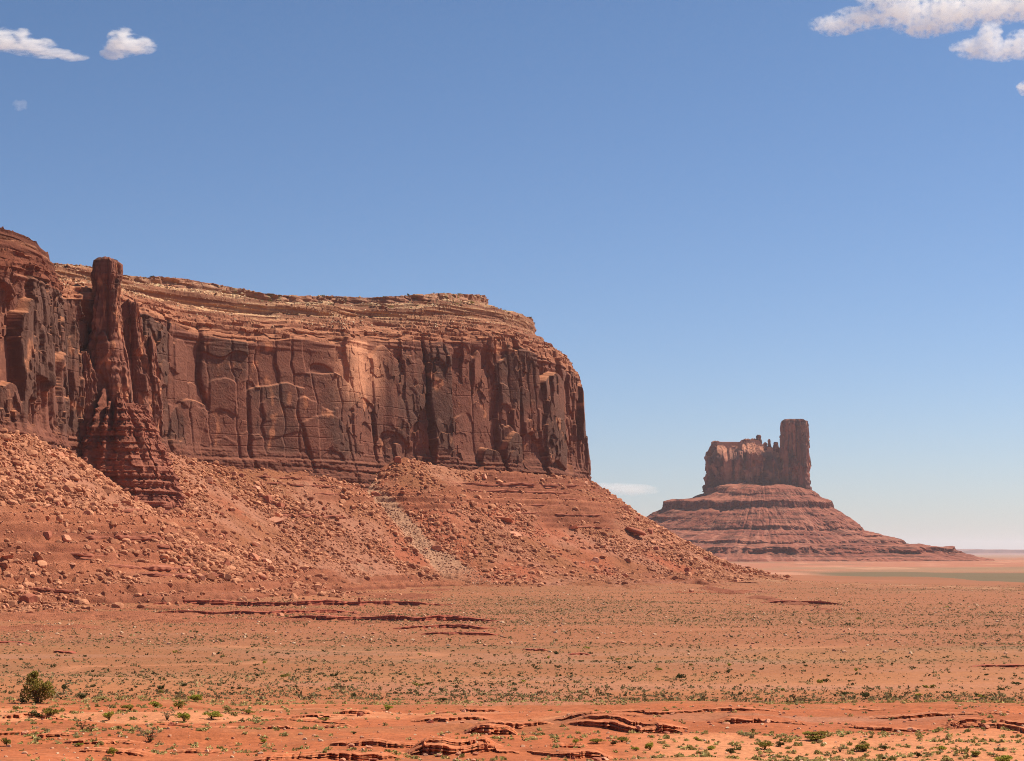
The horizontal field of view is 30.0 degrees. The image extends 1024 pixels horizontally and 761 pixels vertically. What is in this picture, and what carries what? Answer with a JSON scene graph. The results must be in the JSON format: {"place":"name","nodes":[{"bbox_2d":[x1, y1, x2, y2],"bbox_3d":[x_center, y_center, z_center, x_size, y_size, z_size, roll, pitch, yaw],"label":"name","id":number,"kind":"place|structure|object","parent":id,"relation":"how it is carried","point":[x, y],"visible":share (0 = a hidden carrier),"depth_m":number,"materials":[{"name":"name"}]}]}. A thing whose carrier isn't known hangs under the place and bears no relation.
{"place":"outdoors","nodes":[
{"label":"outdoors","id":0,"kind":"place"},
{"bbox_2d":[0,554,1023,760],"bbox_3d":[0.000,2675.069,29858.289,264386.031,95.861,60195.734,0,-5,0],"label":"ground","id":1,"kind":"structure","parent":0,"point":[1007,570],"depth_m":317.43,"materials":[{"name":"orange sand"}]},
{"bbox_2d":[1,737,10,745],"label":"shrub","id":2,"kind":"object","parent":1,"relation":"on","point":[5,741],"visible":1,"depth_m":121.09,"materials":[{"name":"green plant"}]},
{"bbox_2d":[2,555,13,558],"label":"flat boulder","id":3,"kind":"object","parent":1,"relation":"on","point":[7,556],"visible":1,"depth_m":768.11,"materials":[{"name":"stone"}]},
{"bbox_2d":[0,641,30,643],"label":"rock ledge","id":4,"kind":"object","parent":1,"relation":"on","point":[21,642],"visible":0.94,"depth_m":437.59,"materials":[{"name":"stone"}]},
{"bbox_2d":[18,593,37,602],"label":"boulder","id":5,"kind":"object","parent":1,"relation":"on","point":[29,597],"visible":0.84,"depth_m":727.53,"materials":[{"name":"stone"}]},
{"bbox_2d":[28,710,39,716],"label":"shrub","id":6,"kind":"object","parent":1,"relation":"on","point":[35,714],"visible":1,"depth_m":154.90,"materials":[{"name":"green plant"}]},
{"bbox_2d":[3,712,67,719],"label":"rock ledge","id":7,"kind":"object","parent":1,"relation":"on","point":[17,715],"visible":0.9,"depth_m":154.88,"materials":[{"name":"stone"}]},
{"bbox_2d":[19,670,55,702],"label":"shrub","id":8,"kind":"object","parent":1,"relation":"on","point":[36,689],"visible":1,"depth_m":189.16,"materials":[{"name":"green plant"}]},
{"bbox_2d":[0,730,78,734],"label":"rock ledge","id":9,"kind":"object","parent":1,"relation":"on","point":[7,733],"visible":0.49,"depth_m":135.67,"materials":[{"name":"stone"}]},
{"bbox_2d":[40,708,60,715],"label":"shrub","id":10,"kind":"object","parent":1,"relation":"on","point":[48,711],"visible":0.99,"depth_m":155.27,"materials":[{"name":"green plant"}]},
{"bbox_2d":[38,731,73,737],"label":"rock ledge","id":11,"kind":"object","parent":1,"relation":"on","point":[48,734],"visible":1,"depth_m":127.90,"materials":[{"name":"stone"}]},
{"bbox_2d":[44,754,84,760],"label":"rock ledge","id":12,"kind":"object","parent":1,"relation":"on","point":[60,756],"visible":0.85,"depth_m":102.85,"materials":[{"name":"stone"}]},
{"bbox_2d":[53,650,76,653],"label":"rock ledge","id":13,"kind":"object","parent":1,"relation":"on","point":[66,652],"visible":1,"depth_m":385.56,"materials":[{"name":"stone"}]},
{"bbox_2d":[61,534,71,541],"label":"boulder","id":14,"kind":"object","parent":1,"relation":"on","point":[66,538],"visible":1,"depth_m":817.32,"materials":[{"name":"stone"}]},
{"bbox_2d":[76,720,85,729],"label":"shrub","id":15,"kind":"object","parent":1,"relation":"on","point":[81,727],"visible":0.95,"depth_m":137.16,"materials":[{"name":"green plant"}]},
{"bbox_2d":[52,738,118,744],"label":"rock ledge","id":16,"kind":"object","parent":1,"relation":"on","point":[81,740],"visible":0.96,"depth_m":121.45,"materials":[{"name":"stone"}]},
{"bbox_2d":[93,696,108,699],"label":"shrub","id":17,"kind":"object","parent":1,"relation":"on","point":[101,697],"visible":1,"depth_m":193.79,"materials":[{"name":"green plant"}]},
{"bbox_2d":[102,711,113,719],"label":"shrub","id":18,"kind":"object","parent":1,"relation":"on","point":[108,715],"visible":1,"depth_m":153.51,"materials":[{"name":"green plant"}]},
{"bbox_2d":[107,747,117,755],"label":"shrub","id":19,"kind":"object","parent":1,"relation":"on","point":[112,750],"visible":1,"depth_m":106.60,"materials":[{"name":"green plant"}]},
{"bbox_2d":[86,738,145,744],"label":"rock ledge","id":20,"kind":"object","parent":1,"relation":"on","point":[127,743],"visible":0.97,"depth_m":122.72,"materials":[{"name":"stone"}]},
{"bbox_2d":[79,747,156,756],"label":"rock ledge","id":21,"kind":"object","parent":1,"relation":"on","point":[120,751],"visible":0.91,"depth_m":108.41,"materials":[{"name":"stone"}]},
{"bbox_2d":[120,704,133,709],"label":"shrub","id":22,"kind":"object","parent":1,"relation":"on","point":[129,706],"visible":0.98,"depth_m":170.41,"materials":[{"name":"green plant"}]},
{"bbox_2d":[136,727,161,741],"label":"shrub","id":23,"kind":"object","parent":1,"relation":"on","point":[150,738],"visible":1,"depth_m":125.67,"materials":[{"name":"grey plant"}]},
{"bbox_2d":[148,701,161,706],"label":"shrub","id":24,"kind":"object","parent":1,"relation":"on","point":[155,704],"visible":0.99,"depth_m":174.92,"materials":[{"name":"green plant"}]},
{"bbox_2d":[160,709,174,719],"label":"shrub","id":25,"kind":"object","parent":1,"relation":"on","point":[167,713],"visible":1,"depth_m":150.08,"materials":[{"name":"grey plant"}]},
{"bbox_2d":[129,748,224,753],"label":"rock ledge","id":26,"kind":"object","parent":1,"relation":"on","point":[191,751],"visible":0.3,"depth_m":116.41,"materials":[{"name":"stone"}]},
{"bbox_2d":[173,700,186,708],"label":"shrub","id":27,"kind":"object","parent":1,"relation":"on","point":[180,703],"visible":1,"depth_m":169.66,"materials":[{"name":"green plant"}]},
{"bbox_2d":[174,712,189,721],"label":"shrub","id":28,"kind":"object","parent":1,"relation":"on","point":[184,716],"visible":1,"depth_m":149.15,"materials":[{"name":"green plant"}]},
{"bbox_2d":[133,722,248,727],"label":"rock ledge","id":29,"kind":"object","parent":1,"relation":"on","point":[196,725],"visible":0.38,"depth_m":140.75,"materials":[{"name":"stone"}]},
{"bbox_2d":[187,694,202,700],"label":"shrub","id":30,"kind":"object","parent":1,"relation":"on","point":[195,697],"visible":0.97,"depth_m":193.78,"materials":[{"name":"green plant"}]},
{"bbox_2d":[206,477,212,483],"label":"boulder","id":31,"kind":"object","parent":1,"relation":"on","point":[210,480],"visible":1,"depth_m":1148.27,"materials":[{"name":"stone"}]},
{"bbox_2d":[202,711,223,718],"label":"shrub","id":32,"kind":"object","parent":1,"relation":"on","point":[215,714],"visible":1,"depth_m":150.66,"materials":[{"name":"green plant"}]},
{"bbox_2d":[222,705,232,711],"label":"shrub","id":33,"kind":"object","parent":1,"relation":"on","point":[227,708],"visible":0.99,"depth_m":163.99,"materials":[{"name":"green plant"}]},
{"bbox_2d":[248,553,258,560],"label":"boulder","id":34,"kind":"object","parent":1,"relation":"on","point":[255,556],"visible":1,"depth_m":1047.40,"materials":[{"name":"stone"}]},
{"bbox_2d":[252,541,260,547],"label":"boulder","id":35,"kind":"object","parent":1,"relation":"on","point":[256,544],"visible":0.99,"depth_m":1085.87,"materials":[{"name":"stone"}]},
{"bbox_2d":[156,609,360,614],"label":"rock ledge","id":36,"kind":"object","parent":1,"relation":"on","point":[269,612],"visible":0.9,"depth_m":698.10,"materials":[{"name":"stone"}]},
{"bbox_2d":[257,573,266,579],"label":"boulder","id":37,"kind":"object","parent":1,"relation":"on","point":[261,576],"visible":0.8,"depth_m":927.90,"materials":[{"name":"stone"}]},
{"bbox_2d":[262,495,272,503],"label":"boulder","id":38,"kind":"object","parent":1,"relation":"on","point":[268,498],"visible":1,"depth_m":1172.28,"materials":[{"name":"stone"}]},
{"bbox_2d":[263,558,271,564],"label":"boulder","id":39,"kind":"object","parent":1,"relation":"on","point":[267,560],"visible":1,"depth_m":1053.20,"materials":[{"name":"stone"}]},
{"bbox_2d":[269,517,284,522],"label":"flat boulder","id":40,"kind":"object","parent":1,"relation":"on","point":[277,519],"visible":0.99,"depth_m":1151.41,"materials":[{"name":"stone"}]},
{"bbox_2d":[275,503,284,507],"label":"boulder","id":41,"kind":"object","parent":1,"relation":"on","point":[280,504],"visible":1,"depth_m":1172.08,"materials":[{"name":"stone"}]},
{"bbox_2d":[263,725,309,728],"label":"rock ledge","id":42,"kind":"object","parent":1,"relation":"on","point":[282,727],"visible":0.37,"depth_m":140.03,"materials":[{"name":"stone"}]},
{"bbox_2d":[153,599,452,605],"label":"rock ledge","id":43,"kind":"object","parent":1,"relation":"on","point":[296,603],"visible":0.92,"depth_m":782.59,"materials":[{"name":"stone"}]},
{"bbox_2d":[272,717,346,723],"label":"rock ledge","id":44,"kind":"object","parent":1,"relation":"on","point":[312,720],"visible":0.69,"depth_m":146.42,"materials":[{"name":"stone"}]},
{"bbox_2d":[273,713,355,717],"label":"rock ledge","id":45,"kind":"object","parent":1,"relation":"on","point":[310,715],"visible":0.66,"depth_m":158.19,"materials":[{"name":"stone"}]},
{"bbox_2d":[252,750,406,760],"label":"rock ledge","id":46,"kind":"object","parent":1,"relation":"on","point":[349,755],"visible":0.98,"depth_m":101.44,"materials":[{"name":"stone"}]},
{"bbox_2d":[321,724,353,727],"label":"rock ledge","id":47,"kind":"object","parent":1,"relation":"on","point":[335,726],"visible":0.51,"depth_m":139.34,"materials":[{"name":"stone"}]},
{"bbox_2d":[301,713,380,717],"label":"rock ledge","id":48,"kind":"object","parent":1,"relation":"on","point":[335,715],"visible":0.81,"depth_m":159.06,"materials":[{"name":"stone"}]},
{"bbox_2d":[339,709,374,713],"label":"rock ledge","id":49,"kind":"object","parent":1,"relation":"on","point":[351,711],"visible":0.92,"depth_m":160.44,"materials":[{"name":"stone"}]},
{"bbox_2d":[330,738,415,747],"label":"rock ledge","id":50,"kind":"object","parent":1,"relation":"on","point":[392,744],"visible":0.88,"depth_m":116.39,"materials":[{"name":"stone"}]},
{"bbox_2d":[281,615,498,621],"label":"rock ledge","id":51,"kind":"object","parent":1,"relation":"on","point":[427,618],"visible":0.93,"depth_m":610.96,"materials":[{"name":"stone"}]},
{"bbox_2d":[0,428,797,613],"bbox_3d":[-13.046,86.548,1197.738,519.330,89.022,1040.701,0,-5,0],"label":"rubble","id":52,"kind":"object","parent":1,"relation":"on","point":[208,549],"visible":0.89,"depth_m":1126.19,"materials":[{"name":"stone"}]},
{"bbox_2d":[370,491,380,496],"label":"boulder","id":53,"kind":"object","parent":52,"relation":"on","point":[375,494],"visible":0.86,"depth_m":1272.69,"materials":[{"name":"stone"}]},
{"bbox_2d":[394,456,400,462],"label":"boulder","id":54,"kind":"object","parent":52,"relation":"on","point":[397,459],"visible":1,"depth_m":1313.50,"materials":[{"name":"stone"}]},
{"bbox_2d":[0,226,831,631],"bbox_3d":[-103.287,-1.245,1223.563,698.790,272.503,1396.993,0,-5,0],"label":"mesa","id":55,"kind":"structure","parent":1,"relation":"on","point":[130,392],"depth_m":1214.30,"materials":[{"name":"stone"}]},
{"bbox_2d":[43,531,51,538],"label":"boulder","id":56,"kind":"object","parent":55,"relation":"on","point":[47,534],"visible":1,"depth_m":805.99,"materials":[{"name":"stone"}]},
{"bbox_2d":[54,263,565,356],"bbox_3d":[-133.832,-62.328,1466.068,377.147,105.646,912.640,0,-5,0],"label":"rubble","id":57,"kind":"object","parent":55,"relation":"on","point":[231,314],"visible":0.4,"depth_m":1310.50,"materials":[{"name":"stone"}]},
{"bbox_2d":[625,527,646,534],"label":"flat boulder","id":58,"kind":"object","parent":55,"relation":"on","point":[635,530],"visible":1,"depth_m":1404.66,"materials":[{"name":"stone"}]},
{"bbox_2d":[432,545,442,550],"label":"boulder","id":59,"kind":"object","parent":1,"relation":"on","point":[437,547],"visible":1,"depth_m":1213.77,"materials":[{"name":"stone"}]},
{"bbox_2d":[393,624,496,628],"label":"rock ledge","id":60,"kind":"object","parent":1,"relation":"on","point":[464,626],"visible":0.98,"depth_m":530.59,"materials":[{"name":"stone"}]},
{"bbox_2d":[436,710,460,712],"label":"rock ledge","id":61,"kind":"object","parent":1,"relation":"on","point":[452,711],"visible":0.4,"depth_m":172.33,"materials":[{"name":"stone"}]},
{"bbox_2d":[411,715,491,721],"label":"rock ledge","id":62,"kind":"object","parent":1,"relation":"on","point":[452,718],"visible":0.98,"depth_m":152.83,"materials":[{"name":"stone"}]},
{"bbox_2d":[406,739,497,755],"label":"rock ledge","id":63,"kind":"object","parent":1,"relation":"on","point":[431,748],"visible":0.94,"depth_m":108.47,"materials":[{"name":"stone"}]},
{"bbox_2d":[413,736,503,747],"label":"rock ledge","id":64,"kind":"object","parent":1,"relation":"on","point":[459,742],"visible":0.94,"depth_m":109.97,"materials":[{"name":"stone"}]},
{"bbox_2d":[421,632,498,635],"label":"rock ledge","id":65,"kind":"object","parent":1,"relation":"on","point":[470,633],"visible":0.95,"depth_m":493.52,"materials":[{"name":"stone"}]},
{"bbox_2d":[459,707,500,711],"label":"rock ledge","id":66,"kind":"object","parent":1,"relation":"on","point":[476,710],"visible":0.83,"depth_m":172.65,"materials":[{"name":"stone"}]},
{"bbox_2d":[460,723,516,734],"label":"rock ledge","id":67,"kind":"object","parent":1,"relation":"on","point":[484,728],"visible":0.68,"depth_m":126.87,"materials":[{"name":"stone"}]},
{"bbox_2d":[466,724,513,730],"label":"rock ledge","id":68,"kind":"object","parent":1,"relation":"on","point":[495,726],"visible":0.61,"depth_m":129.08,"materials":[{"name":"stone"}]},
{"bbox_2d":[470,738,518,753],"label":"rock ledge","id":69,"kind":"object","parent":1,"relation":"on","point":[486,748],"visible":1,"depth_m":109.43,"materials":[{"name":"stone"}]},
{"bbox_2d":[494,516,512,522],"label":"flat boulder","id":70,"kind":"object","parent":1,"relation":"on","point":[506,519],"visible":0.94,"depth_m":1296.97,"materials":[{"name":"stone"}]},
{"bbox_2d":[0,578,1023,760],"bbox_3d":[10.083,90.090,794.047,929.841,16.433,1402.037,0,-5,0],"label":"sagebrush","id":71,"kind":"object","parent":1,"relation":"on","point":[704,753],"visible":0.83,"depth_m":243.49,"materials":[{"name":"green plant"}]},
{"bbox_2d":[476,720,553,728],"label":"rock ledge","id":72,"kind":"object","parent":1,"relation":"on","point":[518,725],"visible":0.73,"depth_m":137.47,"materials":[{"name":"stone"}]},
{"bbox_2d":[522,648,547,650],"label":"rock ledge","id":73,"kind":"object","parent":1,"relation":"on","point":[530,649],"visible":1,"depth_m":407.07,"materials":[{"name":"stone"}]},
{"bbox_2d":[546,742,587,747],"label":"rock ledge","id":74,"kind":"object","parent":1,"relation":"on","point":[568,746],"visible":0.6,"depth_m":111.29,"materials":[{"name":"stone"}]},
{"bbox_2d":[527,748,613,759],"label":"rock ledge","id":75,"kind":"object","parent":1,"relation":"on","point":[584,753],"visible":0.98,"depth_m":105.89,"materials":[{"name":"stone"}]},
{"bbox_2d":[568,652,589,654],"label":"rock ledge","id":76,"kind":"object","parent":1,"relation":"on","point":[579,653],"visible":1,"depth_m":386.66,"materials":[{"name":"stone"}]},
{"bbox_2d":[553,711,639,720],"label":"rock ledge","id":77,"kind":"object","parent":1,"relation":"on","point":[578,715],"visible":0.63,"depth_m":149.59,"materials":[{"name":"stone"}]},
{"bbox_2d":[589,738,604,742],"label":"shrub","id":78,"kind":"object","parent":1,"relation":"on","point":[596,740],"visible":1,"depth_m":116.36,"materials":[{"name":"green plant"}]},
{"bbox_2d":[617,736,627,741],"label":"shrub","id":79,"kind":"object","parent":1,"relation":"on","point":[621,739],"visible":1,"depth_m":117.32,"materials":[{"name":"green plant"}]},
{"bbox_2d":[567,719,681,733],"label":"rock ledge","id":80,"kind":"object","parent":1,"relation":"on","point":[615,725],"visible":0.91,"depth_m":138.09,"materials":[{"name":"stone"}]},
{"bbox_2d":[573,714,687,731],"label":"rock ledge","id":81,"kind":"object","parent":1,"relation":"on","point":[622,719],"visible":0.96,"depth_m":139.98,"materials":[{"name":"stone"}]},
{"bbox_2d":[644,741,652,749],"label":"shrub","id":82,"kind":"object","parent":1,"relation":"on","point":[649,746],"visible":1,"depth_m":110.67,"materials":[{"name":"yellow plant"}]},
{"bbox_2d":[613,706,775,714],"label":"rock ledge","id":83,"kind":"object","parent":1,"relation":"on","point":[727,708],"visible":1,"depth_m":156.20,"materials":[{"name":"stone"}]},
{"bbox_2d":[725,747,735,753],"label":"shrub","id":84,"kind":"object","parent":1,"relation":"on","point":[730,750],"visible":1,"depth_m":109.25,"materials":[{"name":"green plant"}]},
{"bbox_2d":[712,717,804,724],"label":"rock ledge","id":85,"kind":"object","parent":1,"relation":"on","point":[736,720],"visible":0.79,"depth_m":142.63,"materials":[{"name":"stone"}]},
{"bbox_2d":[758,740,774,748],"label":"shrub","id":86,"kind":"object","parent":1,"relation":"on","point":[763,745],"visible":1,"depth_m":113.85,"materials":[{"name":"green plant"}]},
{"bbox_2d":[762,600,843,604],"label":"rock ledge","id":87,"kind":"object","parent":1,"relation":"on","point":[812,602],"visible":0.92,"depth_m":827.12,"materials":[{"name":"stone"}]},
{"bbox_2d":[802,731,826,740],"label":"shrub","id":88,"kind":"object","parent":1,"relation":"on","point":[817,736],"visible":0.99,"depth_m":120.55,"materials":[{"name":"green plant"}]},
{"bbox_2d":[647,419,993,561],"bbox_3d":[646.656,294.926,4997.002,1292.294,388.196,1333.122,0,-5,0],"label":"butte","id":89,"kind":"object","parent":1,"relation":"on","point":[757,500],"visible":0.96,"depth_m":4796.11,"materials":[{"name":"stone"}]},
{"bbox_2d":[832,707,883,710],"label":"rock ledge","id":90,"kind":"object","parent":1,"relation":"on","point":[857,709],"visible":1,"depth_m":160.92,"materials":[{"name":"stone"}]},
{"bbox_2d":[855,742,869,750],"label":"shrub","id":91,"kind":"object","parent":1,"relation":"on","point":[863,746],"visible":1,"depth_m":114.50,"materials":[{"name":"green plant"}]},
{"bbox_2d":[860,691,868,696],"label":"shrub","id":92,"kind":"object","parent":1,"relation":"on","point":[864,694],"visible":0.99,"depth_m":214.85,"materials":[{"name":"green plant"}]},
{"bbox_2d":[829,724,933,731],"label":"rock ledge","id":93,"kind":"object","parent":1,"relation":"on","point":[873,727],"visible":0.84,"depth_m":135.61,"materials":[{"name":"stone"}]},
{"bbox_2d":[878,745,888,749],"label":"shrub","id":94,"kind":"object","parent":1,"relation":"on","point":[885,747],"visible":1,"depth_m":114.50,"materials":[{"name":"green plant"}]},
{"bbox_2d":[863,711,1004,718],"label":"rock ledge","id":95,"kind":"object","parent":1,"relation":"on","point":[924,715],"visible":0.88,"depth_m":149.19,"materials":[{"name":"stone"}]},
{"bbox_2d":[933,746,946,749],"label":"shrub","id":96,"kind":"object","parent":1,"relation":"on","point":[940,748],"visible":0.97,"depth_m":113.08,"materials":[{"name":"green plant"}]},
{"bbox_2d":[937,717,993,728],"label":"rock ledge","id":97,"kind":"object","parent":1,"relation":"on","point":[970,719],"visible":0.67,"depth_m":136.45,"materials":[{"name":"stone"}]},
{"bbox_2d":[948,722,1023,731],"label":"rock ledge","id":98,"kind":"object","parent":1,"relation":"on","point":[1000,725],"visible":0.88,"depth_m":130.78,"materials":[{"name":"stone"}]},
{"bbox_2d":[948,718,1023,725],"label":"rock ledge","id":99,"kind":"object","parent":1,"relation":"on","point":[1006,721],"visible":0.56,"depth_m":131.39,"materials":[{"name":"stone"}]},
{"bbox_2d":[972,664,1023,667],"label":"rock ledge","id":100,"kind":"object","parent":1,"relation":"on","point":[1003,665],"visible":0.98,"depth_m":316.66,"materials":[{"name":"stone"}]},
{"bbox_2d":[993,755,1012,760],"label":"shrub","id":101,"kind":"object","parent":1,"relation":"on","point":[1004,758],"visible":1,"depth_m":99.38,"materials":[{"name":"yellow plant"}]},
{"bbox_2d":[0,0,1023,549],"label":"sky","id":102,"kind":"structure","parent":0,"point":[733,220],"materials":[{"name":"blue"}]},
{"bbox_2d":[956,549,1023,554],"bbox_3d":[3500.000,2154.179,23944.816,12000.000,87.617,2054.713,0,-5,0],"label":"hills","id":103,"kind":"structure","parent":0,"point":[985,551],"depth_m":23568.63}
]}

